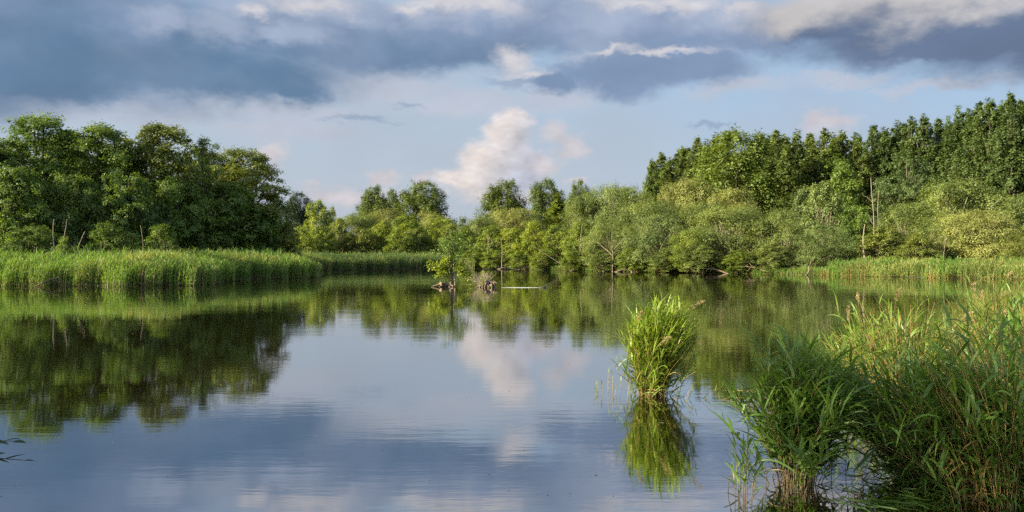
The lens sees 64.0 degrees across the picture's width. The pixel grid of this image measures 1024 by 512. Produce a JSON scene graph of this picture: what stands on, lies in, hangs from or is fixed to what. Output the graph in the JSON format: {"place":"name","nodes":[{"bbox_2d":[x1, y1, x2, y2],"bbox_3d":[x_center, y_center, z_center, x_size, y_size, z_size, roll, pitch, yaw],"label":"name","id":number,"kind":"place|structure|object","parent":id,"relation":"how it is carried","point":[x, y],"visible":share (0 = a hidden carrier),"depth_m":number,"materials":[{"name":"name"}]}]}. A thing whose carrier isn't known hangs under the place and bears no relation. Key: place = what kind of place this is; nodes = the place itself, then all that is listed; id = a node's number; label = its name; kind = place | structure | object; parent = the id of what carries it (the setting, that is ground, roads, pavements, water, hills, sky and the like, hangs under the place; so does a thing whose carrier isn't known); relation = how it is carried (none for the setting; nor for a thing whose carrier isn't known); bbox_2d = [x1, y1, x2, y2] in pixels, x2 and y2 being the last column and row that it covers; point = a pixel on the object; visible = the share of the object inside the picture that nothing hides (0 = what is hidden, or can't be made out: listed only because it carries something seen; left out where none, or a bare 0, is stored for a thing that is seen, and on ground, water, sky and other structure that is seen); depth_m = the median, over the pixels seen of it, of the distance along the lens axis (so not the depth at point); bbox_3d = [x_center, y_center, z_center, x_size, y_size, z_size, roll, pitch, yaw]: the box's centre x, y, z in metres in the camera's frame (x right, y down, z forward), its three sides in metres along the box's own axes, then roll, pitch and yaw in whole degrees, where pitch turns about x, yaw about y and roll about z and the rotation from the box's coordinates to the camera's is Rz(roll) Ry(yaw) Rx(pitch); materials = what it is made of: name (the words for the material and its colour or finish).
{"place":"outdoors","nodes":[
{"label":"outdoors","id":0,"kind":"place"},
{"bbox_2d":[0,268,1023,511],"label":"water","id":1,"kind":"structure","parent":0,"point":[363,377],"depth_m":13.01,"materials":[{"name":"blue liquid"}]},
{"bbox_2d":[0,241,323,286],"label":"reed bed","id":2,"kind":"object","parent":1,"relation":"on","point":[192,267],"visible":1,"depth_m":60.30,"materials":[{"name":"green plant"}]},
{"bbox_2d":[287,249,477,269],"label":"reed bed","id":3,"kind":"object","parent":1,"relation":"on","point":[348,261],"visible":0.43,"depth_m":127.96,"materials":[{"name":"plant"}]},
{"bbox_2d":[424,226,477,286],"bbox_3d":[-4.225,0.169,56.735,3.804,4.539,2.416,0,0,0],"label":"islet tree","id":4,"kind":"object","parent":1,"relation":"on","point":[448,245],"visible":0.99,"depth_m":56.66,"materials":[{"name":"green plant"}]},
{"bbox_2d":[588,249,618,270],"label":"waterside bush","id":5,"kind":"object","parent":1,"relation":"on","point":[605,262],"visible":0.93,"depth_m":109.31,"materials":[{"name":"green plant"}]},
{"bbox_2d":[611,290,707,397],"bbox_3d":[2.313,1.545,12.894,1.640,2.156,1.727,0,0,0],"label":"reed tussock","id":6,"kind":"object","parent":1,"relation":"on","point":[655,349],"visible":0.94,"depth_m":12.73,"materials":[{"name":"plant"}]},
{"bbox_2d":[525,263,871,275],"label":"shore grass","id":7,"kind":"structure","parent":1,"relation":"on","point":[796,270],"depth_m":94.33,"materials":[{"name":"green plant"}]},
{"bbox_2d":[678,244,719,272],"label":"waterside bush","id":8,"kind":"object","parent":1,"relation":"on","point":[707,256],"visible":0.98,"depth_m":98.42,"materials":[{"name":"green plant"}]},
{"bbox_2d":[721,417,772,506],"bbox_3d":[2.089,1.930,7.266,0.528,1.022,0.640,0,0,0],"label":"reed sprig","id":9,"kind":"object","parent":1,"relation":"on","point":[743,467],"visible":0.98,"depth_m":7.21,"materials":[{"name":"plant"}]},
{"bbox_2d":[700,321,887,492],"bbox_3d":[2.770,1.609,7.930,1.683,1.966,1.762,0,0,-33],"label":"reed tussock","id":10,"kind":"object","parent":1,"relation":"on","point":[792,421],"visible":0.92,"depth_m":7.68,"materials":[{"name":"plant"}]},
{"bbox_2d":[821,305,912,379],"bbox_3d":[6.052,1.705,14.230,1.623,1.728,1.592,0,0,0],"label":"reed tussock","id":11,"kind":"object","parent":1,"relation":"on","point":[833,329],"visible":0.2,"depth_m":14.14,"materials":[{"name":"plant"}]},
{"bbox_2d":[790,476,1010,511],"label":"floating blades","id":12,"kind":"object","parent":1,"relation":"on","point":[907,496],"visible":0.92,"depth_m":7.30,"materials":[{"name":"green plant"}]},
{"bbox_2d":[815,288,993,389],"bbox_3d":[6.199,1.519,12.841,2.406,2.134,2.879,0,0,-35],"label":"reed tussock","id":13,"kind":"object","parent":1,"relation":"on","point":[889,347],"visible":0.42,"depth_m":12.95,"materials":[{"name":"plant"}]},
{"bbox_2d":[798,324,1023,503],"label":"reed tussock","id":14,"kind":"object","parent":1,"relation":"on","point":[894,413],"visible":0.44,"depth_m":7.65,"materials":[{"name":"plant"}]},
{"bbox_2d":[826,254,1023,278],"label":"reed bed","id":15,"kind":"object","parent":1,"relation":"on","point":[924,268],"visible":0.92,"depth_m":80.27,"materials":[{"name":"green plant"}]},
{"bbox_2d":[856,297,1023,511],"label":"reed tussock","id":16,"kind":"object","parent":1,"relation":"on","point":[1008,480],"visible":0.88,"depth_m":7.27,"materials":[{"name":"plant"}]},
{"bbox_2d":[943,268,1023,369],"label":"reed tussock","id":17,"kind":"object","parent":1,"relation":"on","point":[973,315],"visible":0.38,"depth_m":15.90,"materials":[{"name":"plant"}]},
{"bbox_2d":[944,289,1023,397],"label":"reed tussock","id":18,"kind":"object","parent":1,"relation":"on","point":[1016,325],"visible":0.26,"depth_m":11.70,"materials":[{"name":"plant"}]},
{"bbox_2d":[0,0,1023,233],"label":"sky","id":19,"kind":"structure","parent":0,"point":[344,98],"materials":[{"name":"blue"}]},
{"bbox_2d":[19,258,1022,285],"bbox_3d":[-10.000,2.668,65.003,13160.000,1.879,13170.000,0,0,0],"label":"ground","id":20,"kind":"structure","parent":0,"point":[497,267],"depth_m":78.74,"materials":[{"name":"green plant"}]},
{"bbox_2d":[0,223,58,258],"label":"undergrowth shrub","id":21,"kind":"object","parent":20,"relation":"on","point":[35,241],"visible":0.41,"depth_m":65.45,"materials":[{"name":"green plant"}]},
{"bbox_2d":[0,165,61,249],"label":"alder tree","id":22,"kind":"object","parent":20,"relation":"on","point":[21,184],"visible":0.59,"depth_m":74.92,"materials":[{"name":"green plant"}]},
{"bbox_2d":[0,110,104,239],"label":"alder tree","id":23,"kind":"object","parent":20,"relation":"on","point":[19,150],"visible":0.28,"depth_m":82.81,"materials":[{"name":"green plant"}]},
{"bbox_2d":[17,170,111,253],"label":"alder tree","id":24,"kind":"object","parent":20,"relation":"on","point":[69,205],"visible":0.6,"depth_m":76.64,"materials":[{"name":"green plant"}]},
{"bbox_2d":[31,119,152,248],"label":"alder tree","id":25,"kind":"object","parent":20,"relation":"on","point":[103,162],"visible":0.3,"depth_m":84.46,"materials":[{"name":"green plant"}]},
{"bbox_2d":[85,220,147,254],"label":"undergrowth shrub","id":26,"kind":"object","parent":20,"relation":"on","point":[107,238],"visible":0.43,"depth_m":67.26,"materials":[{"name":"green plant"}]},
{"bbox_2d":[77,167,172,251],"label":"alder tree","id":27,"kind":"object","parent":20,"relation":"on","point":[129,201],"visible":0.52,"depth_m":78.71,"materials":[{"name":"green plant"}]},
{"bbox_2d":[100,120,223,231],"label":"alder tree","id":28,"kind":"object","parent":20,"relation":"on","point":[162,154],"visible":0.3,"depth_m":86.65,"materials":[{"name":"green plant"}]},
{"bbox_2d":[144,223,183,255],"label":"undergrowth shrub","id":29,"kind":"object","parent":20,"relation":"on","point":[166,239],"visible":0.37,"depth_m":70.62,"materials":[{"name":"green plant"}]},
{"bbox_2d":[135,175,219,252],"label":"alder tree","id":30,"kind":"object","parent":20,"relation":"on","point":[168,192],"visible":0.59,"depth_m":83.56,"materials":[{"name":"green plant"}]},
{"bbox_2d":[181,134,230,231],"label":"alder tree","id":31,"kind":"object","parent":20,"relation":"on","point":[201,160],"visible":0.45,"depth_m":89.61,"materials":[{"name":"green plant"}]},
{"bbox_2d":[186,181,287,251],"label":"alder tree","id":32,"kind":"object","parent":20,"relation":"on","point":[232,203],"visible":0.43,"depth_m":89.03,"materials":[{"name":"green plant"}]},
{"bbox_2d":[200,144,300,253],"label":"alder tree","id":33,"kind":"object","parent":20,"relation":"on","point":[254,177],"visible":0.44,"depth_m":94.95,"materials":[{"name":"green plant"}]},
{"bbox_2d":[228,220,283,252],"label":"undergrowth shrub","id":34,"kind":"object","parent":20,"relation":"on","point":[270,244],"visible":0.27,"depth_m":90.33,"materials":[{"name":"green plant"}]},
{"bbox_2d":[282,191,313,243],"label":"tree","id":35,"kind":"object","parent":20,"relation":"on","point":[295,203],"visible":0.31,"depth_m":198.55,"materials":[{"name":"green plant"}]},
{"bbox_2d":[292,225,320,253],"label":"leafy bush","id":36,"kind":"object","parent":20,"relation":"on","point":[308,240],"visible":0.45,"depth_m":135.12,"materials":[{"name":"green plant"}]},
{"bbox_2d":[300,198,336,251],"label":"leafy bush","id":37,"kind":"object","parent":20,"relation":"on","point":[323,217],"visible":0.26,"depth_m":157.37,"materials":[{"name":"green plant"}]},
{"bbox_2d":[306,223,339,254],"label":"leafy bush","id":38,"kind":"object","parent":20,"relation":"on","point":[322,240],"visible":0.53,"depth_m":139.29,"materials":[{"name":"green plant"}]},
{"bbox_2d":[324,217,355,253],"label":"leafy bush","id":39,"kind":"object","parent":20,"relation":"on","point":[340,227],"visible":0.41,"depth_m":143.09,"materials":[{"name":"green plant"}]},
{"bbox_2d":[342,226,378,254],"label":"leafy bush","id":40,"kind":"object","parent":20,"relation":"on","point":[356,246],"visible":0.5,"depth_m":141.26,"materials":[{"name":"green plant"}]},
{"bbox_2d":[336,212,387,249],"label":"willow bush","id":41,"kind":"object","parent":20,"relation":"on","point":[350,221],"visible":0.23,"depth_m":163.39,"materials":[{"name":"green plant"}]},
{"bbox_2d":[347,184,391,234],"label":"tree","id":42,"kind":"object","parent":20,"relation":"on","point":[373,201],"visible":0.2,"depth_m":288.18,"materials":[{"name":"green plant"}]},
{"bbox_2d":[362,219,392,255],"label":"leafy bush","id":43,"kind":"object","parent":20,"relation":"on","point":[381,233],"visible":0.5,"depth_m":145.09,"materials":[{"name":"green plant"}]},
{"bbox_2d":[383,224,418,257],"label":"leafy bush","id":44,"kind":"object","parent":20,"relation":"on","point":[396,239],"visible":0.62,"depth_m":140.97,"materials":[{"name":"green plant"}]},
{"bbox_2d":[384,214,426,247],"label":"leafy bush","id":45,"kind":"object","parent":20,"relation":"on","point":[404,223],"visible":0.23,"depth_m":154.70,"materials":[{"name":"green plant"}]},
{"bbox_2d":[390,178,462,230],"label":"tree","id":46,"kind":"object","parent":20,"relation":"on","point":[415,203],"visible":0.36,"depth_m":282.05,"materials":[{"name":"green plant"}]},
{"bbox_2d":[475,225,509,265],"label":"leafy bush","id":47,"kind":"object","parent":20,"relation":"on","point":[495,242],"visible":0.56,"depth_m":135.29,"materials":[{"name":"green plant"}]},
{"bbox_2d":[479,249,509,268],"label":"waterside bush","id":48,"kind":"object","parent":20,"relation":"on","point":[493,262],"visible":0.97,"depth_m":128.43,"materials":[{"name":"green plant"}]},
{"bbox_2d":[474,177,531,235],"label":"tree","id":49,"kind":"object","parent":20,"relation":"on","point":[494,198],"visible":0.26,"depth_m":277.73,"materials":[{"name":"green plant"}]},
{"bbox_2d":[499,226,525,265],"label":"leafy bush","id":50,"kind":"object","parent":20,"relation":"on","point":[510,238],"visible":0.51,"depth_m":133.11,"materials":[{"name":"green plant"}]},
{"bbox_2d":[486,205,557,249],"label":"willow bush","id":51,"kind":"object","parent":20,"relation":"on","point":[514,219],"visible":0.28,"depth_m":160.73,"materials":[{"name":"green plant"}]},
{"bbox_2d":[512,219,556,263],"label":"leafy bush","id":52,"kind":"object","parent":20,"relation":"on","point":[526,246],"visible":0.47,"depth_m":129.71,"materials":[{"name":"green plant"}]},
{"bbox_2d":[524,175,566,242],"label":"tree","id":53,"kind":"object","parent":20,"relation":"on","point":[540,202],"visible":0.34,"depth_m":272.36,"materials":[{"name":"green plant"}]},
{"bbox_2d":[537,223,574,263],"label":"leafy bush","id":54,"kind":"object","parent":20,"relation":"on","point":[553,249],"visible":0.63,"depth_m":127.13,"materials":[{"name":"green plant"}]},
{"bbox_2d":[539,192,573,240],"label":"leafy bush","id":55,"kind":"object","parent":20,"relation":"on","point":[557,206],"visible":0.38,"depth_m":164.09,"materials":[{"name":"green plant"}]},
{"bbox_2d":[559,221,595,263],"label":"leafy bush","id":56,"kind":"object","parent":20,"relation":"on","point":[567,243],"visible":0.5,"depth_m":123.08,"materials":[{"name":"green plant"}]},
{"bbox_2d":[554,192,612,250],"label":"willow tree","id":57,"kind":"object","parent":20,"relation":"on","point":[578,208],"visible":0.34,"depth_m":148.45,"materials":[{"name":"green plant"}]},
{"bbox_2d":[579,179,636,256],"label":"willow tree","id":58,"kind":"object","parent":20,"relation":"on","point":[609,194],"visible":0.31,"depth_m":146.77,"materials":[{"name":"green plant"}]},
{"bbox_2d":[574,213,645,266],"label":"willow tree","id":59,"kind":"object","parent":20,"relation":"on","point":[598,232],"visible":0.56,"depth_m":112.64,"materials":[{"name":"green plant"}]},
{"bbox_2d":[608,182,656,256],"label":"willow tree","id":60,"kind":"object","parent":20,"relation":"on","point":[644,195],"visible":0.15,"depth_m":144.37,"materials":[{"name":"green plant"}]},
{"bbox_2d":[615,247,649,271],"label":"waterside bush","id":61,"kind":"object","parent":20,"relation":"on","point":[622,263],"visible":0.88,"depth_m":106.21,"materials":[{"name":"green plant"}]},
{"bbox_2d":[609,196,687,255],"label":"willow tree","id":62,"kind":"object","parent":20,"relation":"on","point":[639,210],"visible":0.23,"depth_m":126.13,"materials":[{"name":"green plant"}]},
{"bbox_2d":[640,158,660,203],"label":"poplar tree","id":63,"kind":"object","parent":20,"relation":"on","point":[649,187],"visible":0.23,"depth_m":164.51,"materials":[{"name":"green plant"}]},
{"bbox_2d":[612,208,695,266],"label":"willow tree","id":64,"kind":"object","parent":20,"relation":"on","point":[649,241],"visible":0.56,"depth_m":106.87,"materials":[{"name":"green plant"}]},
{"bbox_2d":[646,248,682,272],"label":"waterside bush","id":65,"kind":"object","parent":20,"relation":"on","point":[664,264],"visible":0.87,"depth_m":101.62,"materials":[{"name":"green plant"}]},
{"bbox_2d":[656,156,684,206],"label":"poplar tree","id":66,"kind":"object","parent":20,"relation":"on","point":[669,174],"visible":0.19,"depth_m":174.22,"materials":[{"name":"green plant"}]},
{"bbox_2d":[651,172,720,245],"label":"willow tree","id":67,"kind":"object","parent":20,"relation":"on","point":[687,194],"visible":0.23,"depth_m":142.11,"materials":[{"name":"green plant"}]},
{"bbox_2d":[672,135,703,209],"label":"poplar tree","id":68,"kind":"object","parent":20,"relation":"on","point":[695,146],"visible":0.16,"depth_m":167.69,"materials":[{"name":"green plant"}]},
{"bbox_2d":[662,228,720,269],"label":"willow tree","id":69,"kind":"object","parent":20,"relation":"on","point":[676,255],"visible":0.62,"depth_m":101.24,"materials":[{"name":"green plant"}]},
{"bbox_2d":[657,199,742,258],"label":"willow tree","id":70,"kind":"object","parent":20,"relation":"on","point":[692,210],"visible":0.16,"depth_m":124.47,"materials":[{"name":"green plant"}]},
{"bbox_2d":[678,201,789,267],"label":"willow tree","id":71,"kind":"object","parent":20,"relation":"on","point":[738,220],"visible":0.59,"depth_m":101.61,"materials":[{"name":"green plant"}]},
{"bbox_2d":[684,123,786,238],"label":"poplar tree","id":72,"kind":"object","parent":20,"relation":"on","point":[746,174],"visible":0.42,"depth_m":145.93,"materials":[{"name":"green plant"}]},
{"bbox_2d":[715,249,756,272],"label":"waterside bush","id":73,"kind":"object","parent":20,"relation":"on","point":[734,262],"visible":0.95,"depth_m":96.66,"materials":[{"name":"green plant"}]},
{"bbox_2d":[706,184,773,259],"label":"willow tree","id":74,"kind":"object","parent":20,"relation":"on","point":[725,196],"visible":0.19,"depth_m":134.77,"materials":[{"name":"green plant"}]},
{"bbox_2d":[743,244,792,272],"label":"waterside bush","id":75,"kind":"object","parent":20,"relation":"on","point":[774,260],"visible":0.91,"depth_m":94.67,"materials":[{"name":"green plant"}]},
{"bbox_2d":[750,130,790,201],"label":"poplar tree","id":76,"kind":"object","parent":20,"relation":"on","point":[777,141],"visible":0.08,"depth_m":157.30,"materials":[{"name":"green plant"}]},
{"bbox_2d":[737,205,820,266],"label":"willow tree","id":77,"kind":"object","parent":20,"relation":"on","point":[784,220],"visible":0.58,"depth_m":98.70,"materials":[{"name":"green plant"}]},
{"bbox_2d":[763,146,805,254],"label":"poplar tree","id":78,"kind":"object","parent":20,"relation":"on","point":[789,178],"visible":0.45,"depth_m":142.32,"materials":[{"name":"green plant"}]},
{"bbox_2d":[785,128,808,258],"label":"poplar tree","id":79,"kind":"object","parent":20,"relation":"on","point":[797,149],"visible":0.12,"depth_m":157.44,"materials":[{"name":"green plant"}]},
{"bbox_2d":[788,184,823,265],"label":"leafy bush","id":80,"kind":"object","parent":20,"relation":"on","point":[803,194],"visible":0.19,"depth_m":122.06,"materials":[{"name":"green plant"}]},
{"bbox_2d":[794,142,829,209],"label":"poplar tree","id":81,"kind":"object","parent":20,"relation":"on","point":[814,172],"visible":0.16,"depth_m":145.33,"materials":[{"name":"green plant"}]},
{"bbox_2d":[798,179,850,266],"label":"leafy bush","id":82,"kind":"object","parent":20,"relation":"on","point":[830,208],"visible":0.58,"depth_m":115.25,"materials":[{"name":"green plant"}]},
{"bbox_2d":[786,222,871,268],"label":"willow tree","id":83,"kind":"object","parent":20,"relation":"on","point":[816,255],"visible":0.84,"depth_m":93.99,"materials":[{"name":"green plant"}]},
{"bbox_2d":[818,139,849,200],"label":"poplar tree","id":84,"kind":"object","parent":20,"relation":"on","point":[831,160],"visible":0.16,"depth_m":145.66,"materials":[{"name":"green plant"}]},
{"bbox_2d":[802,156,870,242],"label":"leafy bush","id":85,"kind":"object","parent":20,"relation":"on","point":[847,189],"visible":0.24,"depth_m":126.39,"materials":[{"name":"green plant"}]},
{"bbox_2d":[835,202,877,259],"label":"leafy bush","id":86,"kind":"object","parent":20,"relation":"on","point":[859,222],"visible":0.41,"depth_m":107.31,"materials":[{"name":"green plant"}]},
{"bbox_2d":[845,140,876,234],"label":"poplar tree","id":87,"kind":"object","parent":20,"relation":"on","point":[861,168],"visible":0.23,"depth_m":145.30,"materials":[{"name":"green plant"}]},
{"bbox_2d":[861,124,881,254],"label":"poplar tree","id":88,"kind":"object","parent":20,"relation":"on","point":[873,140],"visible":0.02,"depth_m":151.77,"materials":[{"name":"green plant"}]},
{"bbox_2d":[852,222,908,262],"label":"leafy bush","id":89,"kind":"object","parent":20,"relation":"on","point":[887,241],"visible":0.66,"depth_m":92.29,"materials":[{"name":"green plant"}]},
{"bbox_2d":[865,131,902,221],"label":"poplar tree","id":90,"kind":"object","parent":20,"relation":"on","point":[880,159],"visible":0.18,"depth_m":145.66,"materials":[{"name":"green plant"}]},
{"bbox_2d":[865,199,944,255],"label":"willow tree","id":91,"kind":"object","parent":20,"relation":"on","point":[915,221],"visible":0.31,"depth_m":97.01,"materials":[{"name":"green plant"}]},
{"bbox_2d":[880,115,929,223],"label":"poplar tree","id":92,"kind":"object","parent":20,"relation":"on","point":[909,139],"visible":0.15,"depth_m":142.25,"materials":[{"name":"green plant"}]},
{"bbox_2d":[866,154,944,232],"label":"leafy bush","id":93,"kind":"object","parent":20,"relation":"on","point":[909,188],"visible":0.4,"depth_m":120.89,"materials":[{"name":"green plant"}]},
{"bbox_2d":[890,232,944,261],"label":"leafy bush","id":94,"kind":"object","parent":20,"relation":"on","point":[915,244],"visible":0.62,"depth_m":87.23,"materials":[{"name":"green plant"}]},
{"bbox_2d":[901,113,944,213],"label":"poplar tree","id":95,"kind":"object","parent":20,"relation":"on","point":[924,150],"visible":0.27,"depth_m":139.67,"materials":[{"name":"green plant"}]},
{"bbox_2d":[905,218,975,261],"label":"willow tree","id":96,"kind":"object","parent":20,"relation":"on","point":[933,224],"visible":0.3,"depth_m":90.52,"materials":[{"name":"green plant"}]},
{"bbox_2d":[927,105,974,215],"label":"poplar tree","id":97,"kind":"object","parent":20,"relation":"on","point":[955,128],"visible":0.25,"depth_m":132.94,"materials":[{"name":"green plant"}]},
{"bbox_2d":[892,169,1023,256],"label":"willow tree","id":98,"kind":"object","parent":20,"relation":"on","point":[951,194],"visible":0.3,"depth_m":103.65,"materials":[{"name":"green plant"}]},
{"bbox_2d":[916,207,1023,266],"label":"willow tree","id":99,"kind":"object","parent":20,"relation":"on","point":[984,221],"visible":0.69,"depth_m":87.72,"materials":[{"name":"green plant"}]},
{"bbox_2d":[947,101,1000,214],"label":"poplar tree","id":100,"kind":"object","parent":20,"relation":"on","point":[978,108],"visible":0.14,"depth_m":129.20,"materials":[{"name":"green plant"}]},
{"bbox_2d":[962,97,1017,233],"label":"poplar tree","id":101,"kind":"object","parent":20,"relation":"on","point":[987,126],"visible":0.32,"depth_m":125.51,"materials":[{"name":"green plant"}]},
{"bbox_2d":[981,90,1023,235],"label":"poplar tree","id":102,"kind":"object","parent":20,"relation":"on","point":[1008,149],"visible":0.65,"depth_m":121.17,"materials":[{"name":"green plant"}]},
{"bbox_2d":[981,231,1023,263],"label":"willow tree","id":103,"kind":"object","parent":20,"relation":"on","point":[1017,254],"visible":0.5,"depth_m":85.06,"materials":[{"name":"green plant"}]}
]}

